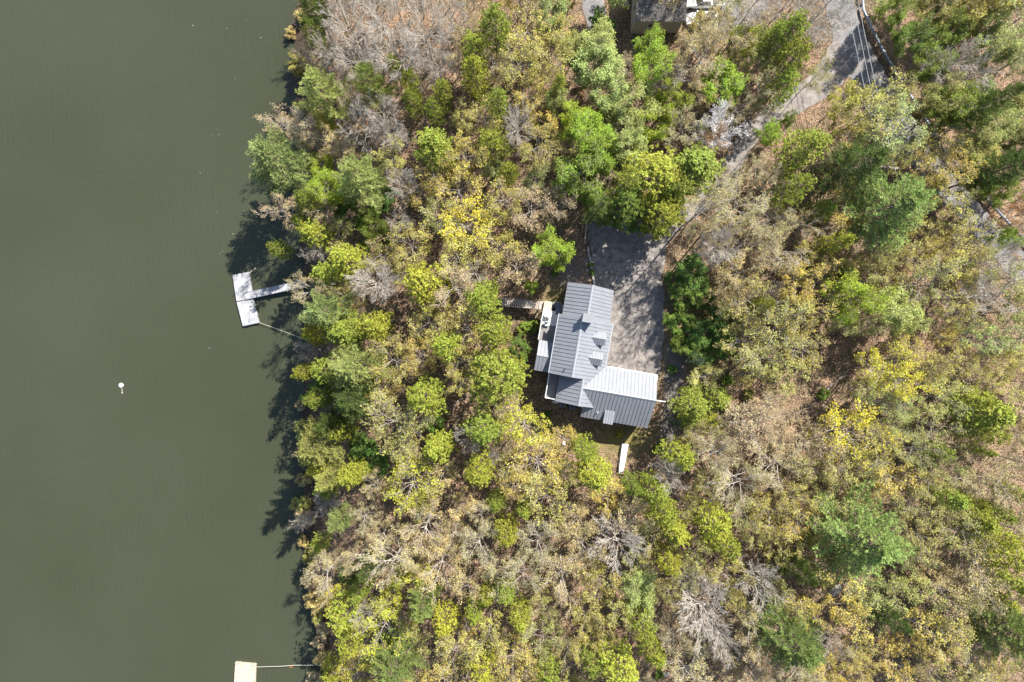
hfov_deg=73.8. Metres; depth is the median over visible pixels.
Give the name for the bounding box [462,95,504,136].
budding tree
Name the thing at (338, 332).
evergreen tree
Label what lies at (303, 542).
shrub
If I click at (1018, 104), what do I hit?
budding tree
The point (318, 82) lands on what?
pine tree
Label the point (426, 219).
budding tree
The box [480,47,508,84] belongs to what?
budding tree
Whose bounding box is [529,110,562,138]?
budding tree
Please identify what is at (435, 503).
budding tree
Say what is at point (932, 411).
budding tree
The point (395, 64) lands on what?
evergreen tree
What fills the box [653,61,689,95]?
bare tree
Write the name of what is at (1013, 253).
budding tree
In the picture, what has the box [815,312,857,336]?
budding tree
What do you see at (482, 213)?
budding tree
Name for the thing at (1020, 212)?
budding tree
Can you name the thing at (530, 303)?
wooden stairs
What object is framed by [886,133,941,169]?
budding tree
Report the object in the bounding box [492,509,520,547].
evergreen tree
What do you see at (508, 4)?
budding tree
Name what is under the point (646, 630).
evergreen tree
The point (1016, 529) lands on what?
budding tree
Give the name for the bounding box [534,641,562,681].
evergreen tree
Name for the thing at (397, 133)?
bare tree
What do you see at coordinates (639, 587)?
leafing tree
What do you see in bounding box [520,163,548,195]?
budding tree
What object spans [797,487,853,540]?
budding tree
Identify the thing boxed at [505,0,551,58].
budding tree
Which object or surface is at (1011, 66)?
budding tree
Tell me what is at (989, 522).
evergreen tree
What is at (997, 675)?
budding tree
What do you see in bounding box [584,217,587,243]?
wall
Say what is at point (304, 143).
shrub
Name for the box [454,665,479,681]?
budding tree
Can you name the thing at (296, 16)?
shrub
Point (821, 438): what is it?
budding tree
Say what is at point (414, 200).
budding tree
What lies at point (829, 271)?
budding tree
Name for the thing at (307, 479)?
shrub
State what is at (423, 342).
budding tree
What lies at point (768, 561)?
budding tree
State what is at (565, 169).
leafing tree
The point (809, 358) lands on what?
budding tree
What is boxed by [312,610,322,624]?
shrub
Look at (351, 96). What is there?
budding tree
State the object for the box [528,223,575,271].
leafing tree
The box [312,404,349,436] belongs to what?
pine tree
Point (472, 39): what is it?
evergreen tree
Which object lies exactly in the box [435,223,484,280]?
budding tree
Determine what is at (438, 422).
leafy tree
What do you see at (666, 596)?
budding tree
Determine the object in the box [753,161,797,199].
budding tree
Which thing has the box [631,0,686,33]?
shingled house
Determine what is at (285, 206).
budding tree
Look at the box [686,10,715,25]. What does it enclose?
parked car
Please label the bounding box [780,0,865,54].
bare tree
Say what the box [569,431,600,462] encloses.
evergreen tree
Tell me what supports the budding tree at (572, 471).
on the ground
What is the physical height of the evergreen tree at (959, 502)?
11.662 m
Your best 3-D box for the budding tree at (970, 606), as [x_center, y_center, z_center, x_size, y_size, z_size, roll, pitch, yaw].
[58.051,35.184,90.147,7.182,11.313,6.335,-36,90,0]
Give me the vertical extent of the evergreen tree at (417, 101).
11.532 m
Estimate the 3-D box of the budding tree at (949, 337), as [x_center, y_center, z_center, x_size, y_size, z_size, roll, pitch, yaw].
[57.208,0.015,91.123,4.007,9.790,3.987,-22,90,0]
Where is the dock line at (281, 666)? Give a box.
[262,665,306,666]
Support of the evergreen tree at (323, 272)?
on the ground
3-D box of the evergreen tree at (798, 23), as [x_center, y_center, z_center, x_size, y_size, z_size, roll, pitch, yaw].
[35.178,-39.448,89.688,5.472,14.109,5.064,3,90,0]
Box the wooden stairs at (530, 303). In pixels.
[499,297,543,310]
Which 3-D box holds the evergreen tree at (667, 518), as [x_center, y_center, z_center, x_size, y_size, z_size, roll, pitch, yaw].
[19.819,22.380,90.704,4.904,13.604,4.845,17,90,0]
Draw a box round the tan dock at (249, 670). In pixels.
[234,661,256,681]
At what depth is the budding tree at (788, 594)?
88.75 m
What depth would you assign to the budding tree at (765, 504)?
89.00 m
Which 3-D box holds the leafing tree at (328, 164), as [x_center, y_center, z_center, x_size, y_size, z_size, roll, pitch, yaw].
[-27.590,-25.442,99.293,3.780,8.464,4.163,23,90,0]
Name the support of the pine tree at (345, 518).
on the ground
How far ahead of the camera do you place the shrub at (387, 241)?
99.49 m
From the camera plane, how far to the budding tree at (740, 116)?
89.67 m
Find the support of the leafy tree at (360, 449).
on the ground
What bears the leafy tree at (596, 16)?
on the ground
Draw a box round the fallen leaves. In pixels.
[580,0,1022,373]
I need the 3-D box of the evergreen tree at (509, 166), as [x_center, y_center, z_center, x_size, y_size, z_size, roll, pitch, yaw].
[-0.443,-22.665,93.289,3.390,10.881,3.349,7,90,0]
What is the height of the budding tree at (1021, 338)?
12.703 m
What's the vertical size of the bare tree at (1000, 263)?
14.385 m
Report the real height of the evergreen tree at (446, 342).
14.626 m
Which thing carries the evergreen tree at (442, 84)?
on the ground
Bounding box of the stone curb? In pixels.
[587,246,595,285]
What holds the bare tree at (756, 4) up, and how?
on the ground
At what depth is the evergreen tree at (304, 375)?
93.97 m
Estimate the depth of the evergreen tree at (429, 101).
91.58 m
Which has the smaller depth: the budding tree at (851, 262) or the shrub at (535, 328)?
the budding tree at (851, 262)
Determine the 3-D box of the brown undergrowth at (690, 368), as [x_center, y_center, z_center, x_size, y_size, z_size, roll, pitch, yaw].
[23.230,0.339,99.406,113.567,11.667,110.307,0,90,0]
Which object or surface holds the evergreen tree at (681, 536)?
on the ground
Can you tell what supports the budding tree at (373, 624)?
on the ground
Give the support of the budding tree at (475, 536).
on the ground
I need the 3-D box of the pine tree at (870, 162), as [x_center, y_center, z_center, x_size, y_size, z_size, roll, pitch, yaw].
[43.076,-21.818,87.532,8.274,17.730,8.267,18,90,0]
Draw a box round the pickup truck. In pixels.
[687,0,724,9]
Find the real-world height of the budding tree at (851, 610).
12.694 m
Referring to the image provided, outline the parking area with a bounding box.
[684,0,766,31]
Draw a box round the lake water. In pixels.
[0,0,318,681]
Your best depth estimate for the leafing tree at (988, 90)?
89.13 m
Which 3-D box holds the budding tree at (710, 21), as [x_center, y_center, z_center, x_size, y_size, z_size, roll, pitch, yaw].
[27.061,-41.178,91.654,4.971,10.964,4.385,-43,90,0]
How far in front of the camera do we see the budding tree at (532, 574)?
90.31 m
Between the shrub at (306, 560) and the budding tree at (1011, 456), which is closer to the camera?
the budding tree at (1011, 456)
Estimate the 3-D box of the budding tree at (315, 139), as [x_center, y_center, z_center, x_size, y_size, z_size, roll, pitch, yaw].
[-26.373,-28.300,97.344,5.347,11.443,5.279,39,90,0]
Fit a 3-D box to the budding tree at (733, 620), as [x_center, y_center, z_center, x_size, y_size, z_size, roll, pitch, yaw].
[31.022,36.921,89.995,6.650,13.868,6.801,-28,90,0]
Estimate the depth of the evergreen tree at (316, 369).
90.97 m
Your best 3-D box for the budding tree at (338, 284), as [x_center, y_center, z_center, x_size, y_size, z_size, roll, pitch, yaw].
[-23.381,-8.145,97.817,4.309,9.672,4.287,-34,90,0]
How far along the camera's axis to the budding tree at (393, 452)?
90.58 m
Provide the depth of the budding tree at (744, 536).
90.31 m
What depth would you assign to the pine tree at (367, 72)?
90.11 m
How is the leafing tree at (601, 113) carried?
on the ground
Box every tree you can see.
[245,123,318,197]
[250,192,298,233]
[252,103,300,142]
[265,239,296,260]
[266,105,320,153]
[283,271,333,305]
[287,511,314,532]
[289,41,321,70]
[290,211,319,231]
[290,362,321,381]
[292,336,320,362]
[293,64,353,129]
[293,189,328,219]
[294,415,349,466]
[295,119,340,162]
[295,218,339,251]
[296,0,336,39]
[297,282,356,333]
[298,15,332,61]
[298,375,332,409]
[299,236,331,261]
[300,547,356,608]
[301,194,340,225]
[301,322,328,346]
[301,386,335,410]
[304,164,348,210]
[305,453,335,476]
[307,153,334,181]
[308,30,353,75]
[308,531,334,554]
[309,350,341,387]
[310,107,342,135]
[310,261,343,287]
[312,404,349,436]
[312,458,347,493]
[312,492,343,518]
[314,0,379,61]
[316,583,349,616]
[317,484,340,500]
[318,216,354,252]
[319,308,370,350]
[319,650,348,681]
[323,583,367,636]
[324,0,356,27]
[324,129,360,162]
[324,339,395,395]
[325,241,368,283]
[325,415,359,443]
[326,59,359,95]
[326,280,367,311]
[326,501,355,532]
[327,270,361,293]
[328,645,373,681]
[328,674,356,681]
[330,27,389,91]
[330,153,392,213]
[330,197,366,236]
[331,378,376,425]
[334,560,359,584]
[334,610,371,657]
[336,83,366,122]
[336,91,384,152]
[336,456,375,490]
[340,538,372,574]
[343,259,402,304]
[346,429,371,459]
[348,500,382,537]
[348,576,374,605]
[348,593,381,631]
[350,0,378,21]
[350,433,388,477]
[350,522,421,591]
[350,596,419,667]
[351,60,396,113]
[355,0,419,56]
[356,206,389,242]
[356,236,400,272]
[356,309,396,347]
[356,546,386,582]
[357,84,402,133]
[358,464,388,500]
[360,384,425,462]
[364,514,396,550]
[365,372,402,402]
[365,619,429,681]
[365,664,382,681]
[366,185,397,214]
[366,332,422,385]
[368,21,430,92]
[371,114,409,154]
[371,132,406,178]
[373,580,406,616]
[378,0,408,18]
[380,220,433,270]
[380,452,444,518]
[381,429,423,478]
[385,52,405,88]
[385,166,422,206]
[385,207,415,232]
[385,403,435,438]
[390,562,408,591]
[391,255,415,291]
[391,623,432,666]
[396,492,450,557]
[397,0,454,69]
[397,335,445,377]
[399,558,434,593]
[400,66,422,100]
[401,86,425,120]
[402,260,458,312]
[402,667,422,681]
[405,177,436,209]
[405,371,450,416]
[407,572,444,623]
[408,300,449,344]
[410,0,434,17]
[411,151,451,197]
[412,127,458,178]
[412,487,437,524]
[414,534,467,606]
[416,47,460,88]
[418,196,462,238]
[418,657,459,681]
[421,428,459,465]
[424,95,447,130]
[425,260,476,309]
[426,411,445,434]
[428,0,470,43]
[428,330,463,365]
[428,458,458,494]
[430,159,486,218]
[430,299,454,321]
[431,78,454,115]
[431,594,460,638]
[433,621,484,681]
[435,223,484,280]
[437,128,494,176]
[437,193,497,253]
[439,517,470,550]
[441,343,478,378]
[444,368,476,396]
[445,29,471,74]
[446,298,488,354]
[448,96,476,136]
[448,484,478,521]
[450,566,483,608]
[452,4,479,46]
[452,418,482,454]
[452,610,479,654]
[453,517,500,576]
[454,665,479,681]
[459,28,489,73]
[459,53,494,102]
[459,276,502,318]
[459,405,503,448]
[460,0,482,8]
[461,259,493,286]
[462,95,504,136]
[463,391,492,418]
[463,448,499,488]
[464,589,486,625]
[465,497,494,533]
[466,343,530,413]
[468,605,509,661]
[468,635,497,681]
[471,0,516,61]
[473,221,528,272]
[473,309,513,350]
[474,669,507,681]
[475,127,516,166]
[476,198,508,227]
[479,578,495,606]
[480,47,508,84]
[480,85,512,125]
[480,154,502,185]
[480,175,526,217]
[481,554,519,604]
[486,486,508,513]
[488,447,500,465]
[490,0,505,7]
[492,394,552,451]
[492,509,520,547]
[492,630,537,681]
[493,390,521,417]
[493,571,516,605]
[494,38,542,89]
[495,449,524,480]
[496,247,540,286]
[496,468,529,503]
[498,0,537,15]
[499,160,521,189]
[500,544,542,593]
[502,89,535,156]
[504,430,567,495]
[504,591,533,633]
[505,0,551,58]
[507,334,531,361]
[508,183,556,235]
[509,650,541,681]
[511,67,548,117]
[514,494,532,520]
[516,116,565,171]
[516,517,562,570]
[517,468,574,530]
[518,611,571,665]
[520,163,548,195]
[524,280,539,293]
[526,50,556,93]
[527,586,560,625]
[528,26,572,83]
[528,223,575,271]
[529,0,570,36]
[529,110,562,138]
[531,5,579,54]
[532,553,587,618]
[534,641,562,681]
[538,184,576,224]
[544,82,569,118]
[545,456,578,491]
[549,71,566,105]
[549,138,615,205]
[550,423,579,455]
[551,625,584,674]
[552,129,582,158]
[557,107,617,158]
[557,500,599,541]
[557,517,608,571]
[558,27,585,72]
[558,98,594,140]
[558,669,581,681]
[561,0,576,16]
[568,591,605,645]
[568,625,601,663]
[569,31,626,90]
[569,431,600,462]
[569,453,612,494]
[570,665,597,681]
[571,58,585,86]
[575,11,617,69]
[578,559,624,612]
[578,637,604,679]
[579,82,605,109]
[579,192,615,228]
[582,132,621,179]
[583,195,597,213]
[585,474,626,524]
[587,5,617,40]
[587,508,650,576]
[588,63,629,121]
[591,167,623,195]
[593,613,619,652]
[595,94,613,117]
[595,475,617,497]
[596,206,626,229]
[597,630,639,681]
[600,100,645,146]
[601,593,633,630]
[603,165,644,210]
[605,186,644,234]
[606,0,629,10]
[608,494,661,543]
[611,126,647,168]
[613,77,666,123]
[615,50,641,85]
[617,468,642,496]
[618,547,659,577]
[618,554,656,608]
[620,140,688,219]
[621,599,657,648]
[622,590,660,630]
[628,209,655,232]
[630,33,678,102]
[631,20,664,62]
[633,98,672,143]
[634,468,670,513]
[634,513,675,564]
[635,633,667,669]
[635,670,652,681]
[637,195,688,242]
[643,491,680,530]
[647,458,691,495]
[649,167,697,208]
[650,75,696,126]
[650,537,683,577]
[650,576,685,616]
[652,434,697,472]
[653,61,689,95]
[654,515,693,548]
[657,0,680,11]
[657,140,726,203]
[659,611,691,653]
[661,104,710,153]
[661,640,713,681]
[662,310,696,336]
[663,267,684,293]
[666,385,713,429]
[666,413,681,428]
[668,282,704,311]
[670,335,691,357]
[671,563,732,661]
[672,16,729,89]
[672,23,703,67]
[672,488,714,525]
[672,549,705,593]
[675,251,708,291]
[676,183,735,242]
[678,537,712,578]
[679,419,713,448]
[683,333,717,370]
[683,363,727,393]
[683,624,723,665]
[685,75,719,111]
[685,317,729,349]
[685,350,705,366]
[686,4,721,45]
[687,495,733,544]
[688,0,736,44]
[689,430,742,473]
[690,278,723,313]
[690,467,726,502]
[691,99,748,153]
[692,119,731,160]
[692,220,743,268]
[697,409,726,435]
[698,52,751,107]
[698,553,762,604]
[699,2,738,50]
[700,615,742,669]
[701,421,739,455]
[702,213,747,252]
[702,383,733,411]
[702,528,741,561]
[706,161,750,201]
[706,331,737,359]
[706,447,772,514]
[706,657,745,681]
[707,285,746,317]
[709,172,769,236]
[710,248,774,296]
[710,305,743,327]
[711,0,746,17]
[711,0,771,65]
[714,317,780,361]
[714,391,780,462]
[717,582,750,623]
[718,633,776,681]
[719,272,775,331]
[720,93,756,129]
[723,594,779,667]
[724,20,765,59]
[724,491,762,533]
[725,555,791,617]
[726,37,759,73]
[731,336,793,380]
[731,360,771,387]
[733,0,782,24]
[735,218,786,262]
[736,250,779,275]
[737,660,766,681]
[738,514,776,550]
[741,151,775,188]
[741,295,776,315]
[742,0,781,36]
[742,41,782,81]
[742,65,778,108]
[742,593,826,674]
[744,296,814,361]
[744,440,802,494]
[745,19,788,66]
[746,226,812,276]
[746,388,786,420]
[747,490,798,540]
[748,195,797,243]
[750,90,783,122]
[750,117,783,149]
[750,280,785,308]
[753,66,802,113]
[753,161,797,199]
[757,524,795,564]
[757,551,796,590]
[759,8,811,62]
[759,33,813,86]
[760,579,802,616]
[761,422,798,456]
[763,357,811,404]
[765,399,807,429]
[766,171,817,213]
[768,0,805,25]
[769,547,818,587]
[770,127,832,178]
[770,252,828,301]
[770,473,819,524]
[771,287,839,338]
[771,646,828,681]
[773,497,824,542]
[775,207,833,247]
[777,109,797,128]
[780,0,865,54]
[780,327,831,370]
[782,415,849,464]
[782,537,834,571]
[782,592,838,635]
[789,446,842,491]
[790,0,822,11]
[790,235,830,265]
[792,254,846,301]
[795,195,838,227]
[797,50,840,94]
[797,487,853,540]
[802,520,850,559]
[802,546,868,601]
[803,479,917,581]
[804,230,857,260]
[804,397,901,471]
[807,133,891,205]
[808,647,855,681]
[809,141,843,176]
[813,626,857,661]
[815,0,857,44]
[815,163,854,191]
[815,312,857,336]
[815,590,874,646]
[816,178,878,235]
[817,270,898,327]
[819,449,879,495]
[821,78,877,125]
[823,258,860,283]
[823,666,854,681]
[825,109,872,150]
[826,246,864,275]
[830,495,861,524]
[833,66,909,145]
[834,643,884,681]
[835,418,911,472]
[836,169,939,254]
[838,628,881,664]
[839,478,886,519]
[839,568,890,606]
[840,375,890,406]
[843,212,879,245]
[844,311,893,340]
[846,584,901,634]
[850,671,873,681]
[851,245,896,286]
[852,452,893,485]
[853,336,921,394]
[857,284,924,330]
[857,591,914,635]
[859,389,912,417]
[860,449,927,500]
[861,90,930,154]
[861,260,912,290]
[862,231,925,268]
[863,633,915,681]
[867,565,919,616]
[870,0,917,34]
[871,408,920,442]
[871,670,902,681]
[873,71,917,113]
[874,361,943,403]
[877,480,935,521]
[878,143,914,176]
[878,323,929,364]
[879,423,946,472]
[881,392,923,421]
[883,80,942,118]
[883,622,933,658]
[885,235,950,277]
[885,568,949,612]
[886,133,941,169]
[886,543,940,579]
[887,11,938,60]
[889,302,934,341]
[891,251,969,311]
[893,511,943,567]
[893,605,970,673]
[901,210,951,241]
[902,403,968,444]
[902,459,954,502]
[902,646,951,681]
[903,128,986,185]
[904,36,963,86]
[905,499,970,537]
[906,0,938,10]
[906,351,959,385]
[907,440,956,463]
[907,566,970,622]
[908,116,965,158]
[909,34,995,88]
[910,0,961,31]
[911,70,970,121]
[913,4,975,53]
[913,371,974,419]
[914,77,981,136]
[914,479,973,513]
[915,170,947,197]
[915,230,967,260]
[915,550,955,588]
[918,324,973,353]
[918,507,997,559]
[920,452,968,487]
[921,347,980,389]
[922,659,973,681]
[923,585,995,644]
[924,299,987,330]
[924,400,982,434]
[926,208,1005,258]
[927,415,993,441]
[929,164,980,221]
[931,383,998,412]
[932,244,991,289]
[932,271,988,302]
[932,315,992,349]
[933,270,1022,318]
[933,617,1012,681]
[935,0,981,42]
[936,0,1014,32]
[936,535,1005,596]
[937,558,1013,618]
[938,81,1023,132]
[940,384,1018,437]
[940,433,991,466]
[941,465,997,500]
[943,125,1003,166]
[943,510,1023,553]
[944,492,1004,533]
[945,74,1003,122]
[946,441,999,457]
[947,653,1019,681]
[949,46,1009,92]
[949,146,1023,195]
[951,143,1006,189]
[952,237,1022,285]
[952,352,1002,382]
[952,592,1023,663]
[953,100,1023,148]
[955,236,1023,282]
[957,486,991,510]
[959,317,1022,356]
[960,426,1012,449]
[961,17,1023,76]
[962,3,1017,43]
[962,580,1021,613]
[963,368,1023,403]
[963,457,1023,512]
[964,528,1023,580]
[966,346,1023,376]
[967,0,1023,13]
[968,498,1018,524]
[969,177,1023,209]
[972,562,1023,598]
[975,477,1023,503]
[976,225,1023,250]
[976,605,1004,633]
[979,639,1023,674]
[980,45,1023,80]
[980,202,1023,231]
[984,290,1023,326]
[986,0,1023,52]
[986,261,1023,299]
[991,314,1023,361]
[992,343,1023,372]
[993,117,1023,152]
[994,505,1023,539]
[996,584,1023,613]
[997,202,1023,235]
[997,441,1023,471]
[998,26,1023,70]
[998,171,1023,202]
[998,190,1023,210]
[1000,244,1023,265]
[1000,421,1023,448]
[1000,519,1023,545]
[1001,92,1023,118]
[1003,372,1023,392]
[1003,390,1023,425]
[1004,650,1023,679]
[1008,91,1023,136]
[1014,63,1023,85]
[1014,130,1023,161]
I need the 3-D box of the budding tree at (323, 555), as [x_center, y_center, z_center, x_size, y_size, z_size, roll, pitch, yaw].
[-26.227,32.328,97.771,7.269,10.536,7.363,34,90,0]
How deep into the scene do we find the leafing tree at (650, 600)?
90.24 m
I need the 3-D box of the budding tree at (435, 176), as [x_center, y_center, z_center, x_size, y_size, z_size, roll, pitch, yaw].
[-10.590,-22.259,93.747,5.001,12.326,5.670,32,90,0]
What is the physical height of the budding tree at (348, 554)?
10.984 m
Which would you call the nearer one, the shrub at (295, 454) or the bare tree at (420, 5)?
the bare tree at (420, 5)
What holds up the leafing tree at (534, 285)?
on the ground
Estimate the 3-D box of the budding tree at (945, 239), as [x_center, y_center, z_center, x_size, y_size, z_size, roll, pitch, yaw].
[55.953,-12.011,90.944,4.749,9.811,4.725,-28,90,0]
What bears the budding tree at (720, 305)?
on the ground
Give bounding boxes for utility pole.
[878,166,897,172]
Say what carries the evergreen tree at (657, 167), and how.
on the ground
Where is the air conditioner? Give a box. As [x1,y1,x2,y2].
[569,404,575,409]
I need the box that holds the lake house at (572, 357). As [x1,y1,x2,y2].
[534,282,665,427]
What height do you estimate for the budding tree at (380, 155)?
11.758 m
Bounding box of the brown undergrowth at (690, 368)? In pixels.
[294,0,1023,681]
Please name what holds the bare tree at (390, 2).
on the ground
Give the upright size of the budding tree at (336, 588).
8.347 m
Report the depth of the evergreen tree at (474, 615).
90.74 m
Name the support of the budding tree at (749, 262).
on the ground
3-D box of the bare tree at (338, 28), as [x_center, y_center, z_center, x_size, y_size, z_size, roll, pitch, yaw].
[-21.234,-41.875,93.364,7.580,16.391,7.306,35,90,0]
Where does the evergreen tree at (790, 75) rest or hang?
on the ground
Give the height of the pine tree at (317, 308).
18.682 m
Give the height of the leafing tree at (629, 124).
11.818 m
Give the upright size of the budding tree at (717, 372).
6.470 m
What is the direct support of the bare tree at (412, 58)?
on the ground
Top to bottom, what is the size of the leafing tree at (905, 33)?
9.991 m
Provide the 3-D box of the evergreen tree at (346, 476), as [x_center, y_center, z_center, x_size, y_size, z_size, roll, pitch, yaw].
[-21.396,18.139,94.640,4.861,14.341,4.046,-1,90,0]
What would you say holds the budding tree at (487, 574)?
on the ground
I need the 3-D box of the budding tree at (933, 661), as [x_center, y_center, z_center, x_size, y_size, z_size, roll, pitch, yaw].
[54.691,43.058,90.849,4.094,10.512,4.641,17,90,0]
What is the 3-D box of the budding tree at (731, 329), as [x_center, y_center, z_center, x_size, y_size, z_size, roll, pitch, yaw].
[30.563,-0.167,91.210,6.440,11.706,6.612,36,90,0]
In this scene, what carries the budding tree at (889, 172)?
on the ground
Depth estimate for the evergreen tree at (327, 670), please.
98.75 m
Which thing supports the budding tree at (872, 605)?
on the ground
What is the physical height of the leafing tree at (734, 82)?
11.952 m
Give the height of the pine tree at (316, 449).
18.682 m
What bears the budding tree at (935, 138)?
on the ground
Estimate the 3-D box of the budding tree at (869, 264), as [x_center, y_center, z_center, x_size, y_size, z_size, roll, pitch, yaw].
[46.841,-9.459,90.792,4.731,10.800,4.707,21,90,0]
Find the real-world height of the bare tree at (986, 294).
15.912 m
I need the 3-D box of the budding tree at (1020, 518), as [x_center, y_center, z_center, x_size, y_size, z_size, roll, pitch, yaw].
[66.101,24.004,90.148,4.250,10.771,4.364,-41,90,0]
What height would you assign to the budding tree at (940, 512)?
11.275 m
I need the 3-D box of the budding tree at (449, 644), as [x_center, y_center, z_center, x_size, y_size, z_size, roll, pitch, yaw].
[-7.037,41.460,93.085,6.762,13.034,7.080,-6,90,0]
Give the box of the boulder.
[829,584,841,595]
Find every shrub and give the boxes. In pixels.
[283,25,295,39]
[286,51,308,77]
[289,495,311,512]
[291,445,311,461]
[292,97,306,109]
[293,6,306,23]
[293,420,310,439]
[293,510,316,529]
[294,472,313,487]
[295,399,305,410]
[296,134,310,148]
[298,533,308,547]
[300,573,319,590]
[302,547,316,564]
[302,590,325,615]
[305,671,322,681]
[310,634,326,649]
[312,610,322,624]
[313,647,333,667]
[315,622,329,637]
[322,556,332,569]
[355,239,369,256]
[384,232,397,245]
[516,321,528,335]
[528,319,539,333]
[544,410,550,417]
[551,268,559,275]
[616,429,623,438]
[652,444,662,453]
[655,668,663,679]
[667,363,677,374]
[720,374,733,385]
[741,388,755,401]
[816,387,830,399]
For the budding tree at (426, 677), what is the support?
on the ground
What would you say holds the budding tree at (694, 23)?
on the ground
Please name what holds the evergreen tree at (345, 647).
on the ground
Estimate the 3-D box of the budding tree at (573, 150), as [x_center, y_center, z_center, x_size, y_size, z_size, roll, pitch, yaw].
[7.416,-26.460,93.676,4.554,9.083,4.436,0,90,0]
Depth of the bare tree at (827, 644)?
89.19 m
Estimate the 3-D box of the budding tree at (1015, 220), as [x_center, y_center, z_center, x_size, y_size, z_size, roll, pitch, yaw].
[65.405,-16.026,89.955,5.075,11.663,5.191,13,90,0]
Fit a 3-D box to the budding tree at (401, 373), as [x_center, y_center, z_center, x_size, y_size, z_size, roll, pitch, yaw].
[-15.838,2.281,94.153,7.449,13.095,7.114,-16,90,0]
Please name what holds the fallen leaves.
on the ground
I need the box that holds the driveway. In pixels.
[587,41,859,375]
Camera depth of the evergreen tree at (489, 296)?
88.53 m
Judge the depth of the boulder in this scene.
95.94 m
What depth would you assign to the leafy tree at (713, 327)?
93.37 m
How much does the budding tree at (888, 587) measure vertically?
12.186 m
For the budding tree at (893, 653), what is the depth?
88.94 m
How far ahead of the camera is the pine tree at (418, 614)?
88.42 m
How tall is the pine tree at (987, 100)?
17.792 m
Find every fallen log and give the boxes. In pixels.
[453,393,467,405]
[827,370,849,389]
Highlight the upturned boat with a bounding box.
[618,443,627,473]
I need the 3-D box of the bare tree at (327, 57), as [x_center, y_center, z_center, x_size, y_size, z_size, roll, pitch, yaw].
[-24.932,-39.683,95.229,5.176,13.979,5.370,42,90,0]
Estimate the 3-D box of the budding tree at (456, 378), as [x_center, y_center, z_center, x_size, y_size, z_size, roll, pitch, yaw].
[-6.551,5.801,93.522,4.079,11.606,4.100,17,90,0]
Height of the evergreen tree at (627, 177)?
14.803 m
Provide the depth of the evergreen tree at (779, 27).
86.83 m
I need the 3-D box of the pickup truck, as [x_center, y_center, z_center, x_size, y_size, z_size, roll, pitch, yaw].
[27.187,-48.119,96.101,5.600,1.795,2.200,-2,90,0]
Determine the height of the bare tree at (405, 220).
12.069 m
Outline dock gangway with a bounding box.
[244,279,306,299]
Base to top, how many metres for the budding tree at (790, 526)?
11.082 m
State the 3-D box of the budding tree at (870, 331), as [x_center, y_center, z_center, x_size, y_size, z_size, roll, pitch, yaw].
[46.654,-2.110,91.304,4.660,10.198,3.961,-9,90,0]
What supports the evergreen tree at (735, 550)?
on the ground
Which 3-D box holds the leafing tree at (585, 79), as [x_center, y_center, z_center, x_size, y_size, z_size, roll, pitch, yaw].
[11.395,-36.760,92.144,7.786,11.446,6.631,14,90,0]
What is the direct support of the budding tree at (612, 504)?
on the ground
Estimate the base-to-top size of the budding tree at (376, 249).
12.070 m
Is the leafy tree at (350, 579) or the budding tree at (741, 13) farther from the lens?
the leafy tree at (350, 579)
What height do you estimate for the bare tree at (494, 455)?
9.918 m
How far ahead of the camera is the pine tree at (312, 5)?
93.43 m
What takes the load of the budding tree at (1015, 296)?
on the ground
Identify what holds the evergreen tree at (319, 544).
on the ground
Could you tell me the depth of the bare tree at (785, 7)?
90.33 m
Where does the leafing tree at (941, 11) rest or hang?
on the ground
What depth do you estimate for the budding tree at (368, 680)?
95.09 m
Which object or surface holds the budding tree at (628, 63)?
on the ground
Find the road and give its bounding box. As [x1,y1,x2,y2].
[823,0,1023,282]
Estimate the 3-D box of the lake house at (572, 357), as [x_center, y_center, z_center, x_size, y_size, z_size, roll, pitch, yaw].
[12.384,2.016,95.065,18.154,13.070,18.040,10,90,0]
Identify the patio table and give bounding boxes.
[544,310,552,317]
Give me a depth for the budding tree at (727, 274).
85.35 m
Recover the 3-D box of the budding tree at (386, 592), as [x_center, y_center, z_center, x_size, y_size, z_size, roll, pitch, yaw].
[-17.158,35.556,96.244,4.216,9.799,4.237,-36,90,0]
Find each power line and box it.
[846,0,876,141]
[853,2,887,163]
[858,2,895,171]
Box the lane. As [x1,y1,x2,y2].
[582,0,606,31]
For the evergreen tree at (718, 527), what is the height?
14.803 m
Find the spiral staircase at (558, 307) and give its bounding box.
[551,302,562,312]
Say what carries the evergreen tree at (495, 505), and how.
on the ground
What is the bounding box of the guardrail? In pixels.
[861,0,1021,236]
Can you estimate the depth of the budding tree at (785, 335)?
87.15 m
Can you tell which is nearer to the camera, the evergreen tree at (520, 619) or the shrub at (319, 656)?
the evergreen tree at (520, 619)
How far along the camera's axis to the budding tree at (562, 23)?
90.12 m
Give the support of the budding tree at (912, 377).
on the ground
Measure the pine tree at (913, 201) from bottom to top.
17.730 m
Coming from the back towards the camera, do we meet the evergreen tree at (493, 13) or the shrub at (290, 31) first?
the shrub at (290, 31)
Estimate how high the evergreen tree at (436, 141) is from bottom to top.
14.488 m
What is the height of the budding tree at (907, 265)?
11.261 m
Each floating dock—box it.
[232,272,253,300]
[237,299,259,325]
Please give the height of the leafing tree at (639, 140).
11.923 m
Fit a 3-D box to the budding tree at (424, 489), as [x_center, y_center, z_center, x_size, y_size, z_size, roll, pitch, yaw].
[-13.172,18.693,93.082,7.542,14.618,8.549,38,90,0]
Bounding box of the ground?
[291,0,1023,681]
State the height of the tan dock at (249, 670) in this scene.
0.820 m
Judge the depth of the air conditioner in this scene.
96.89 m
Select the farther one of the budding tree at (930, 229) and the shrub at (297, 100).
the shrub at (297, 100)
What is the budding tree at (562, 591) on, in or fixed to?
on the ground

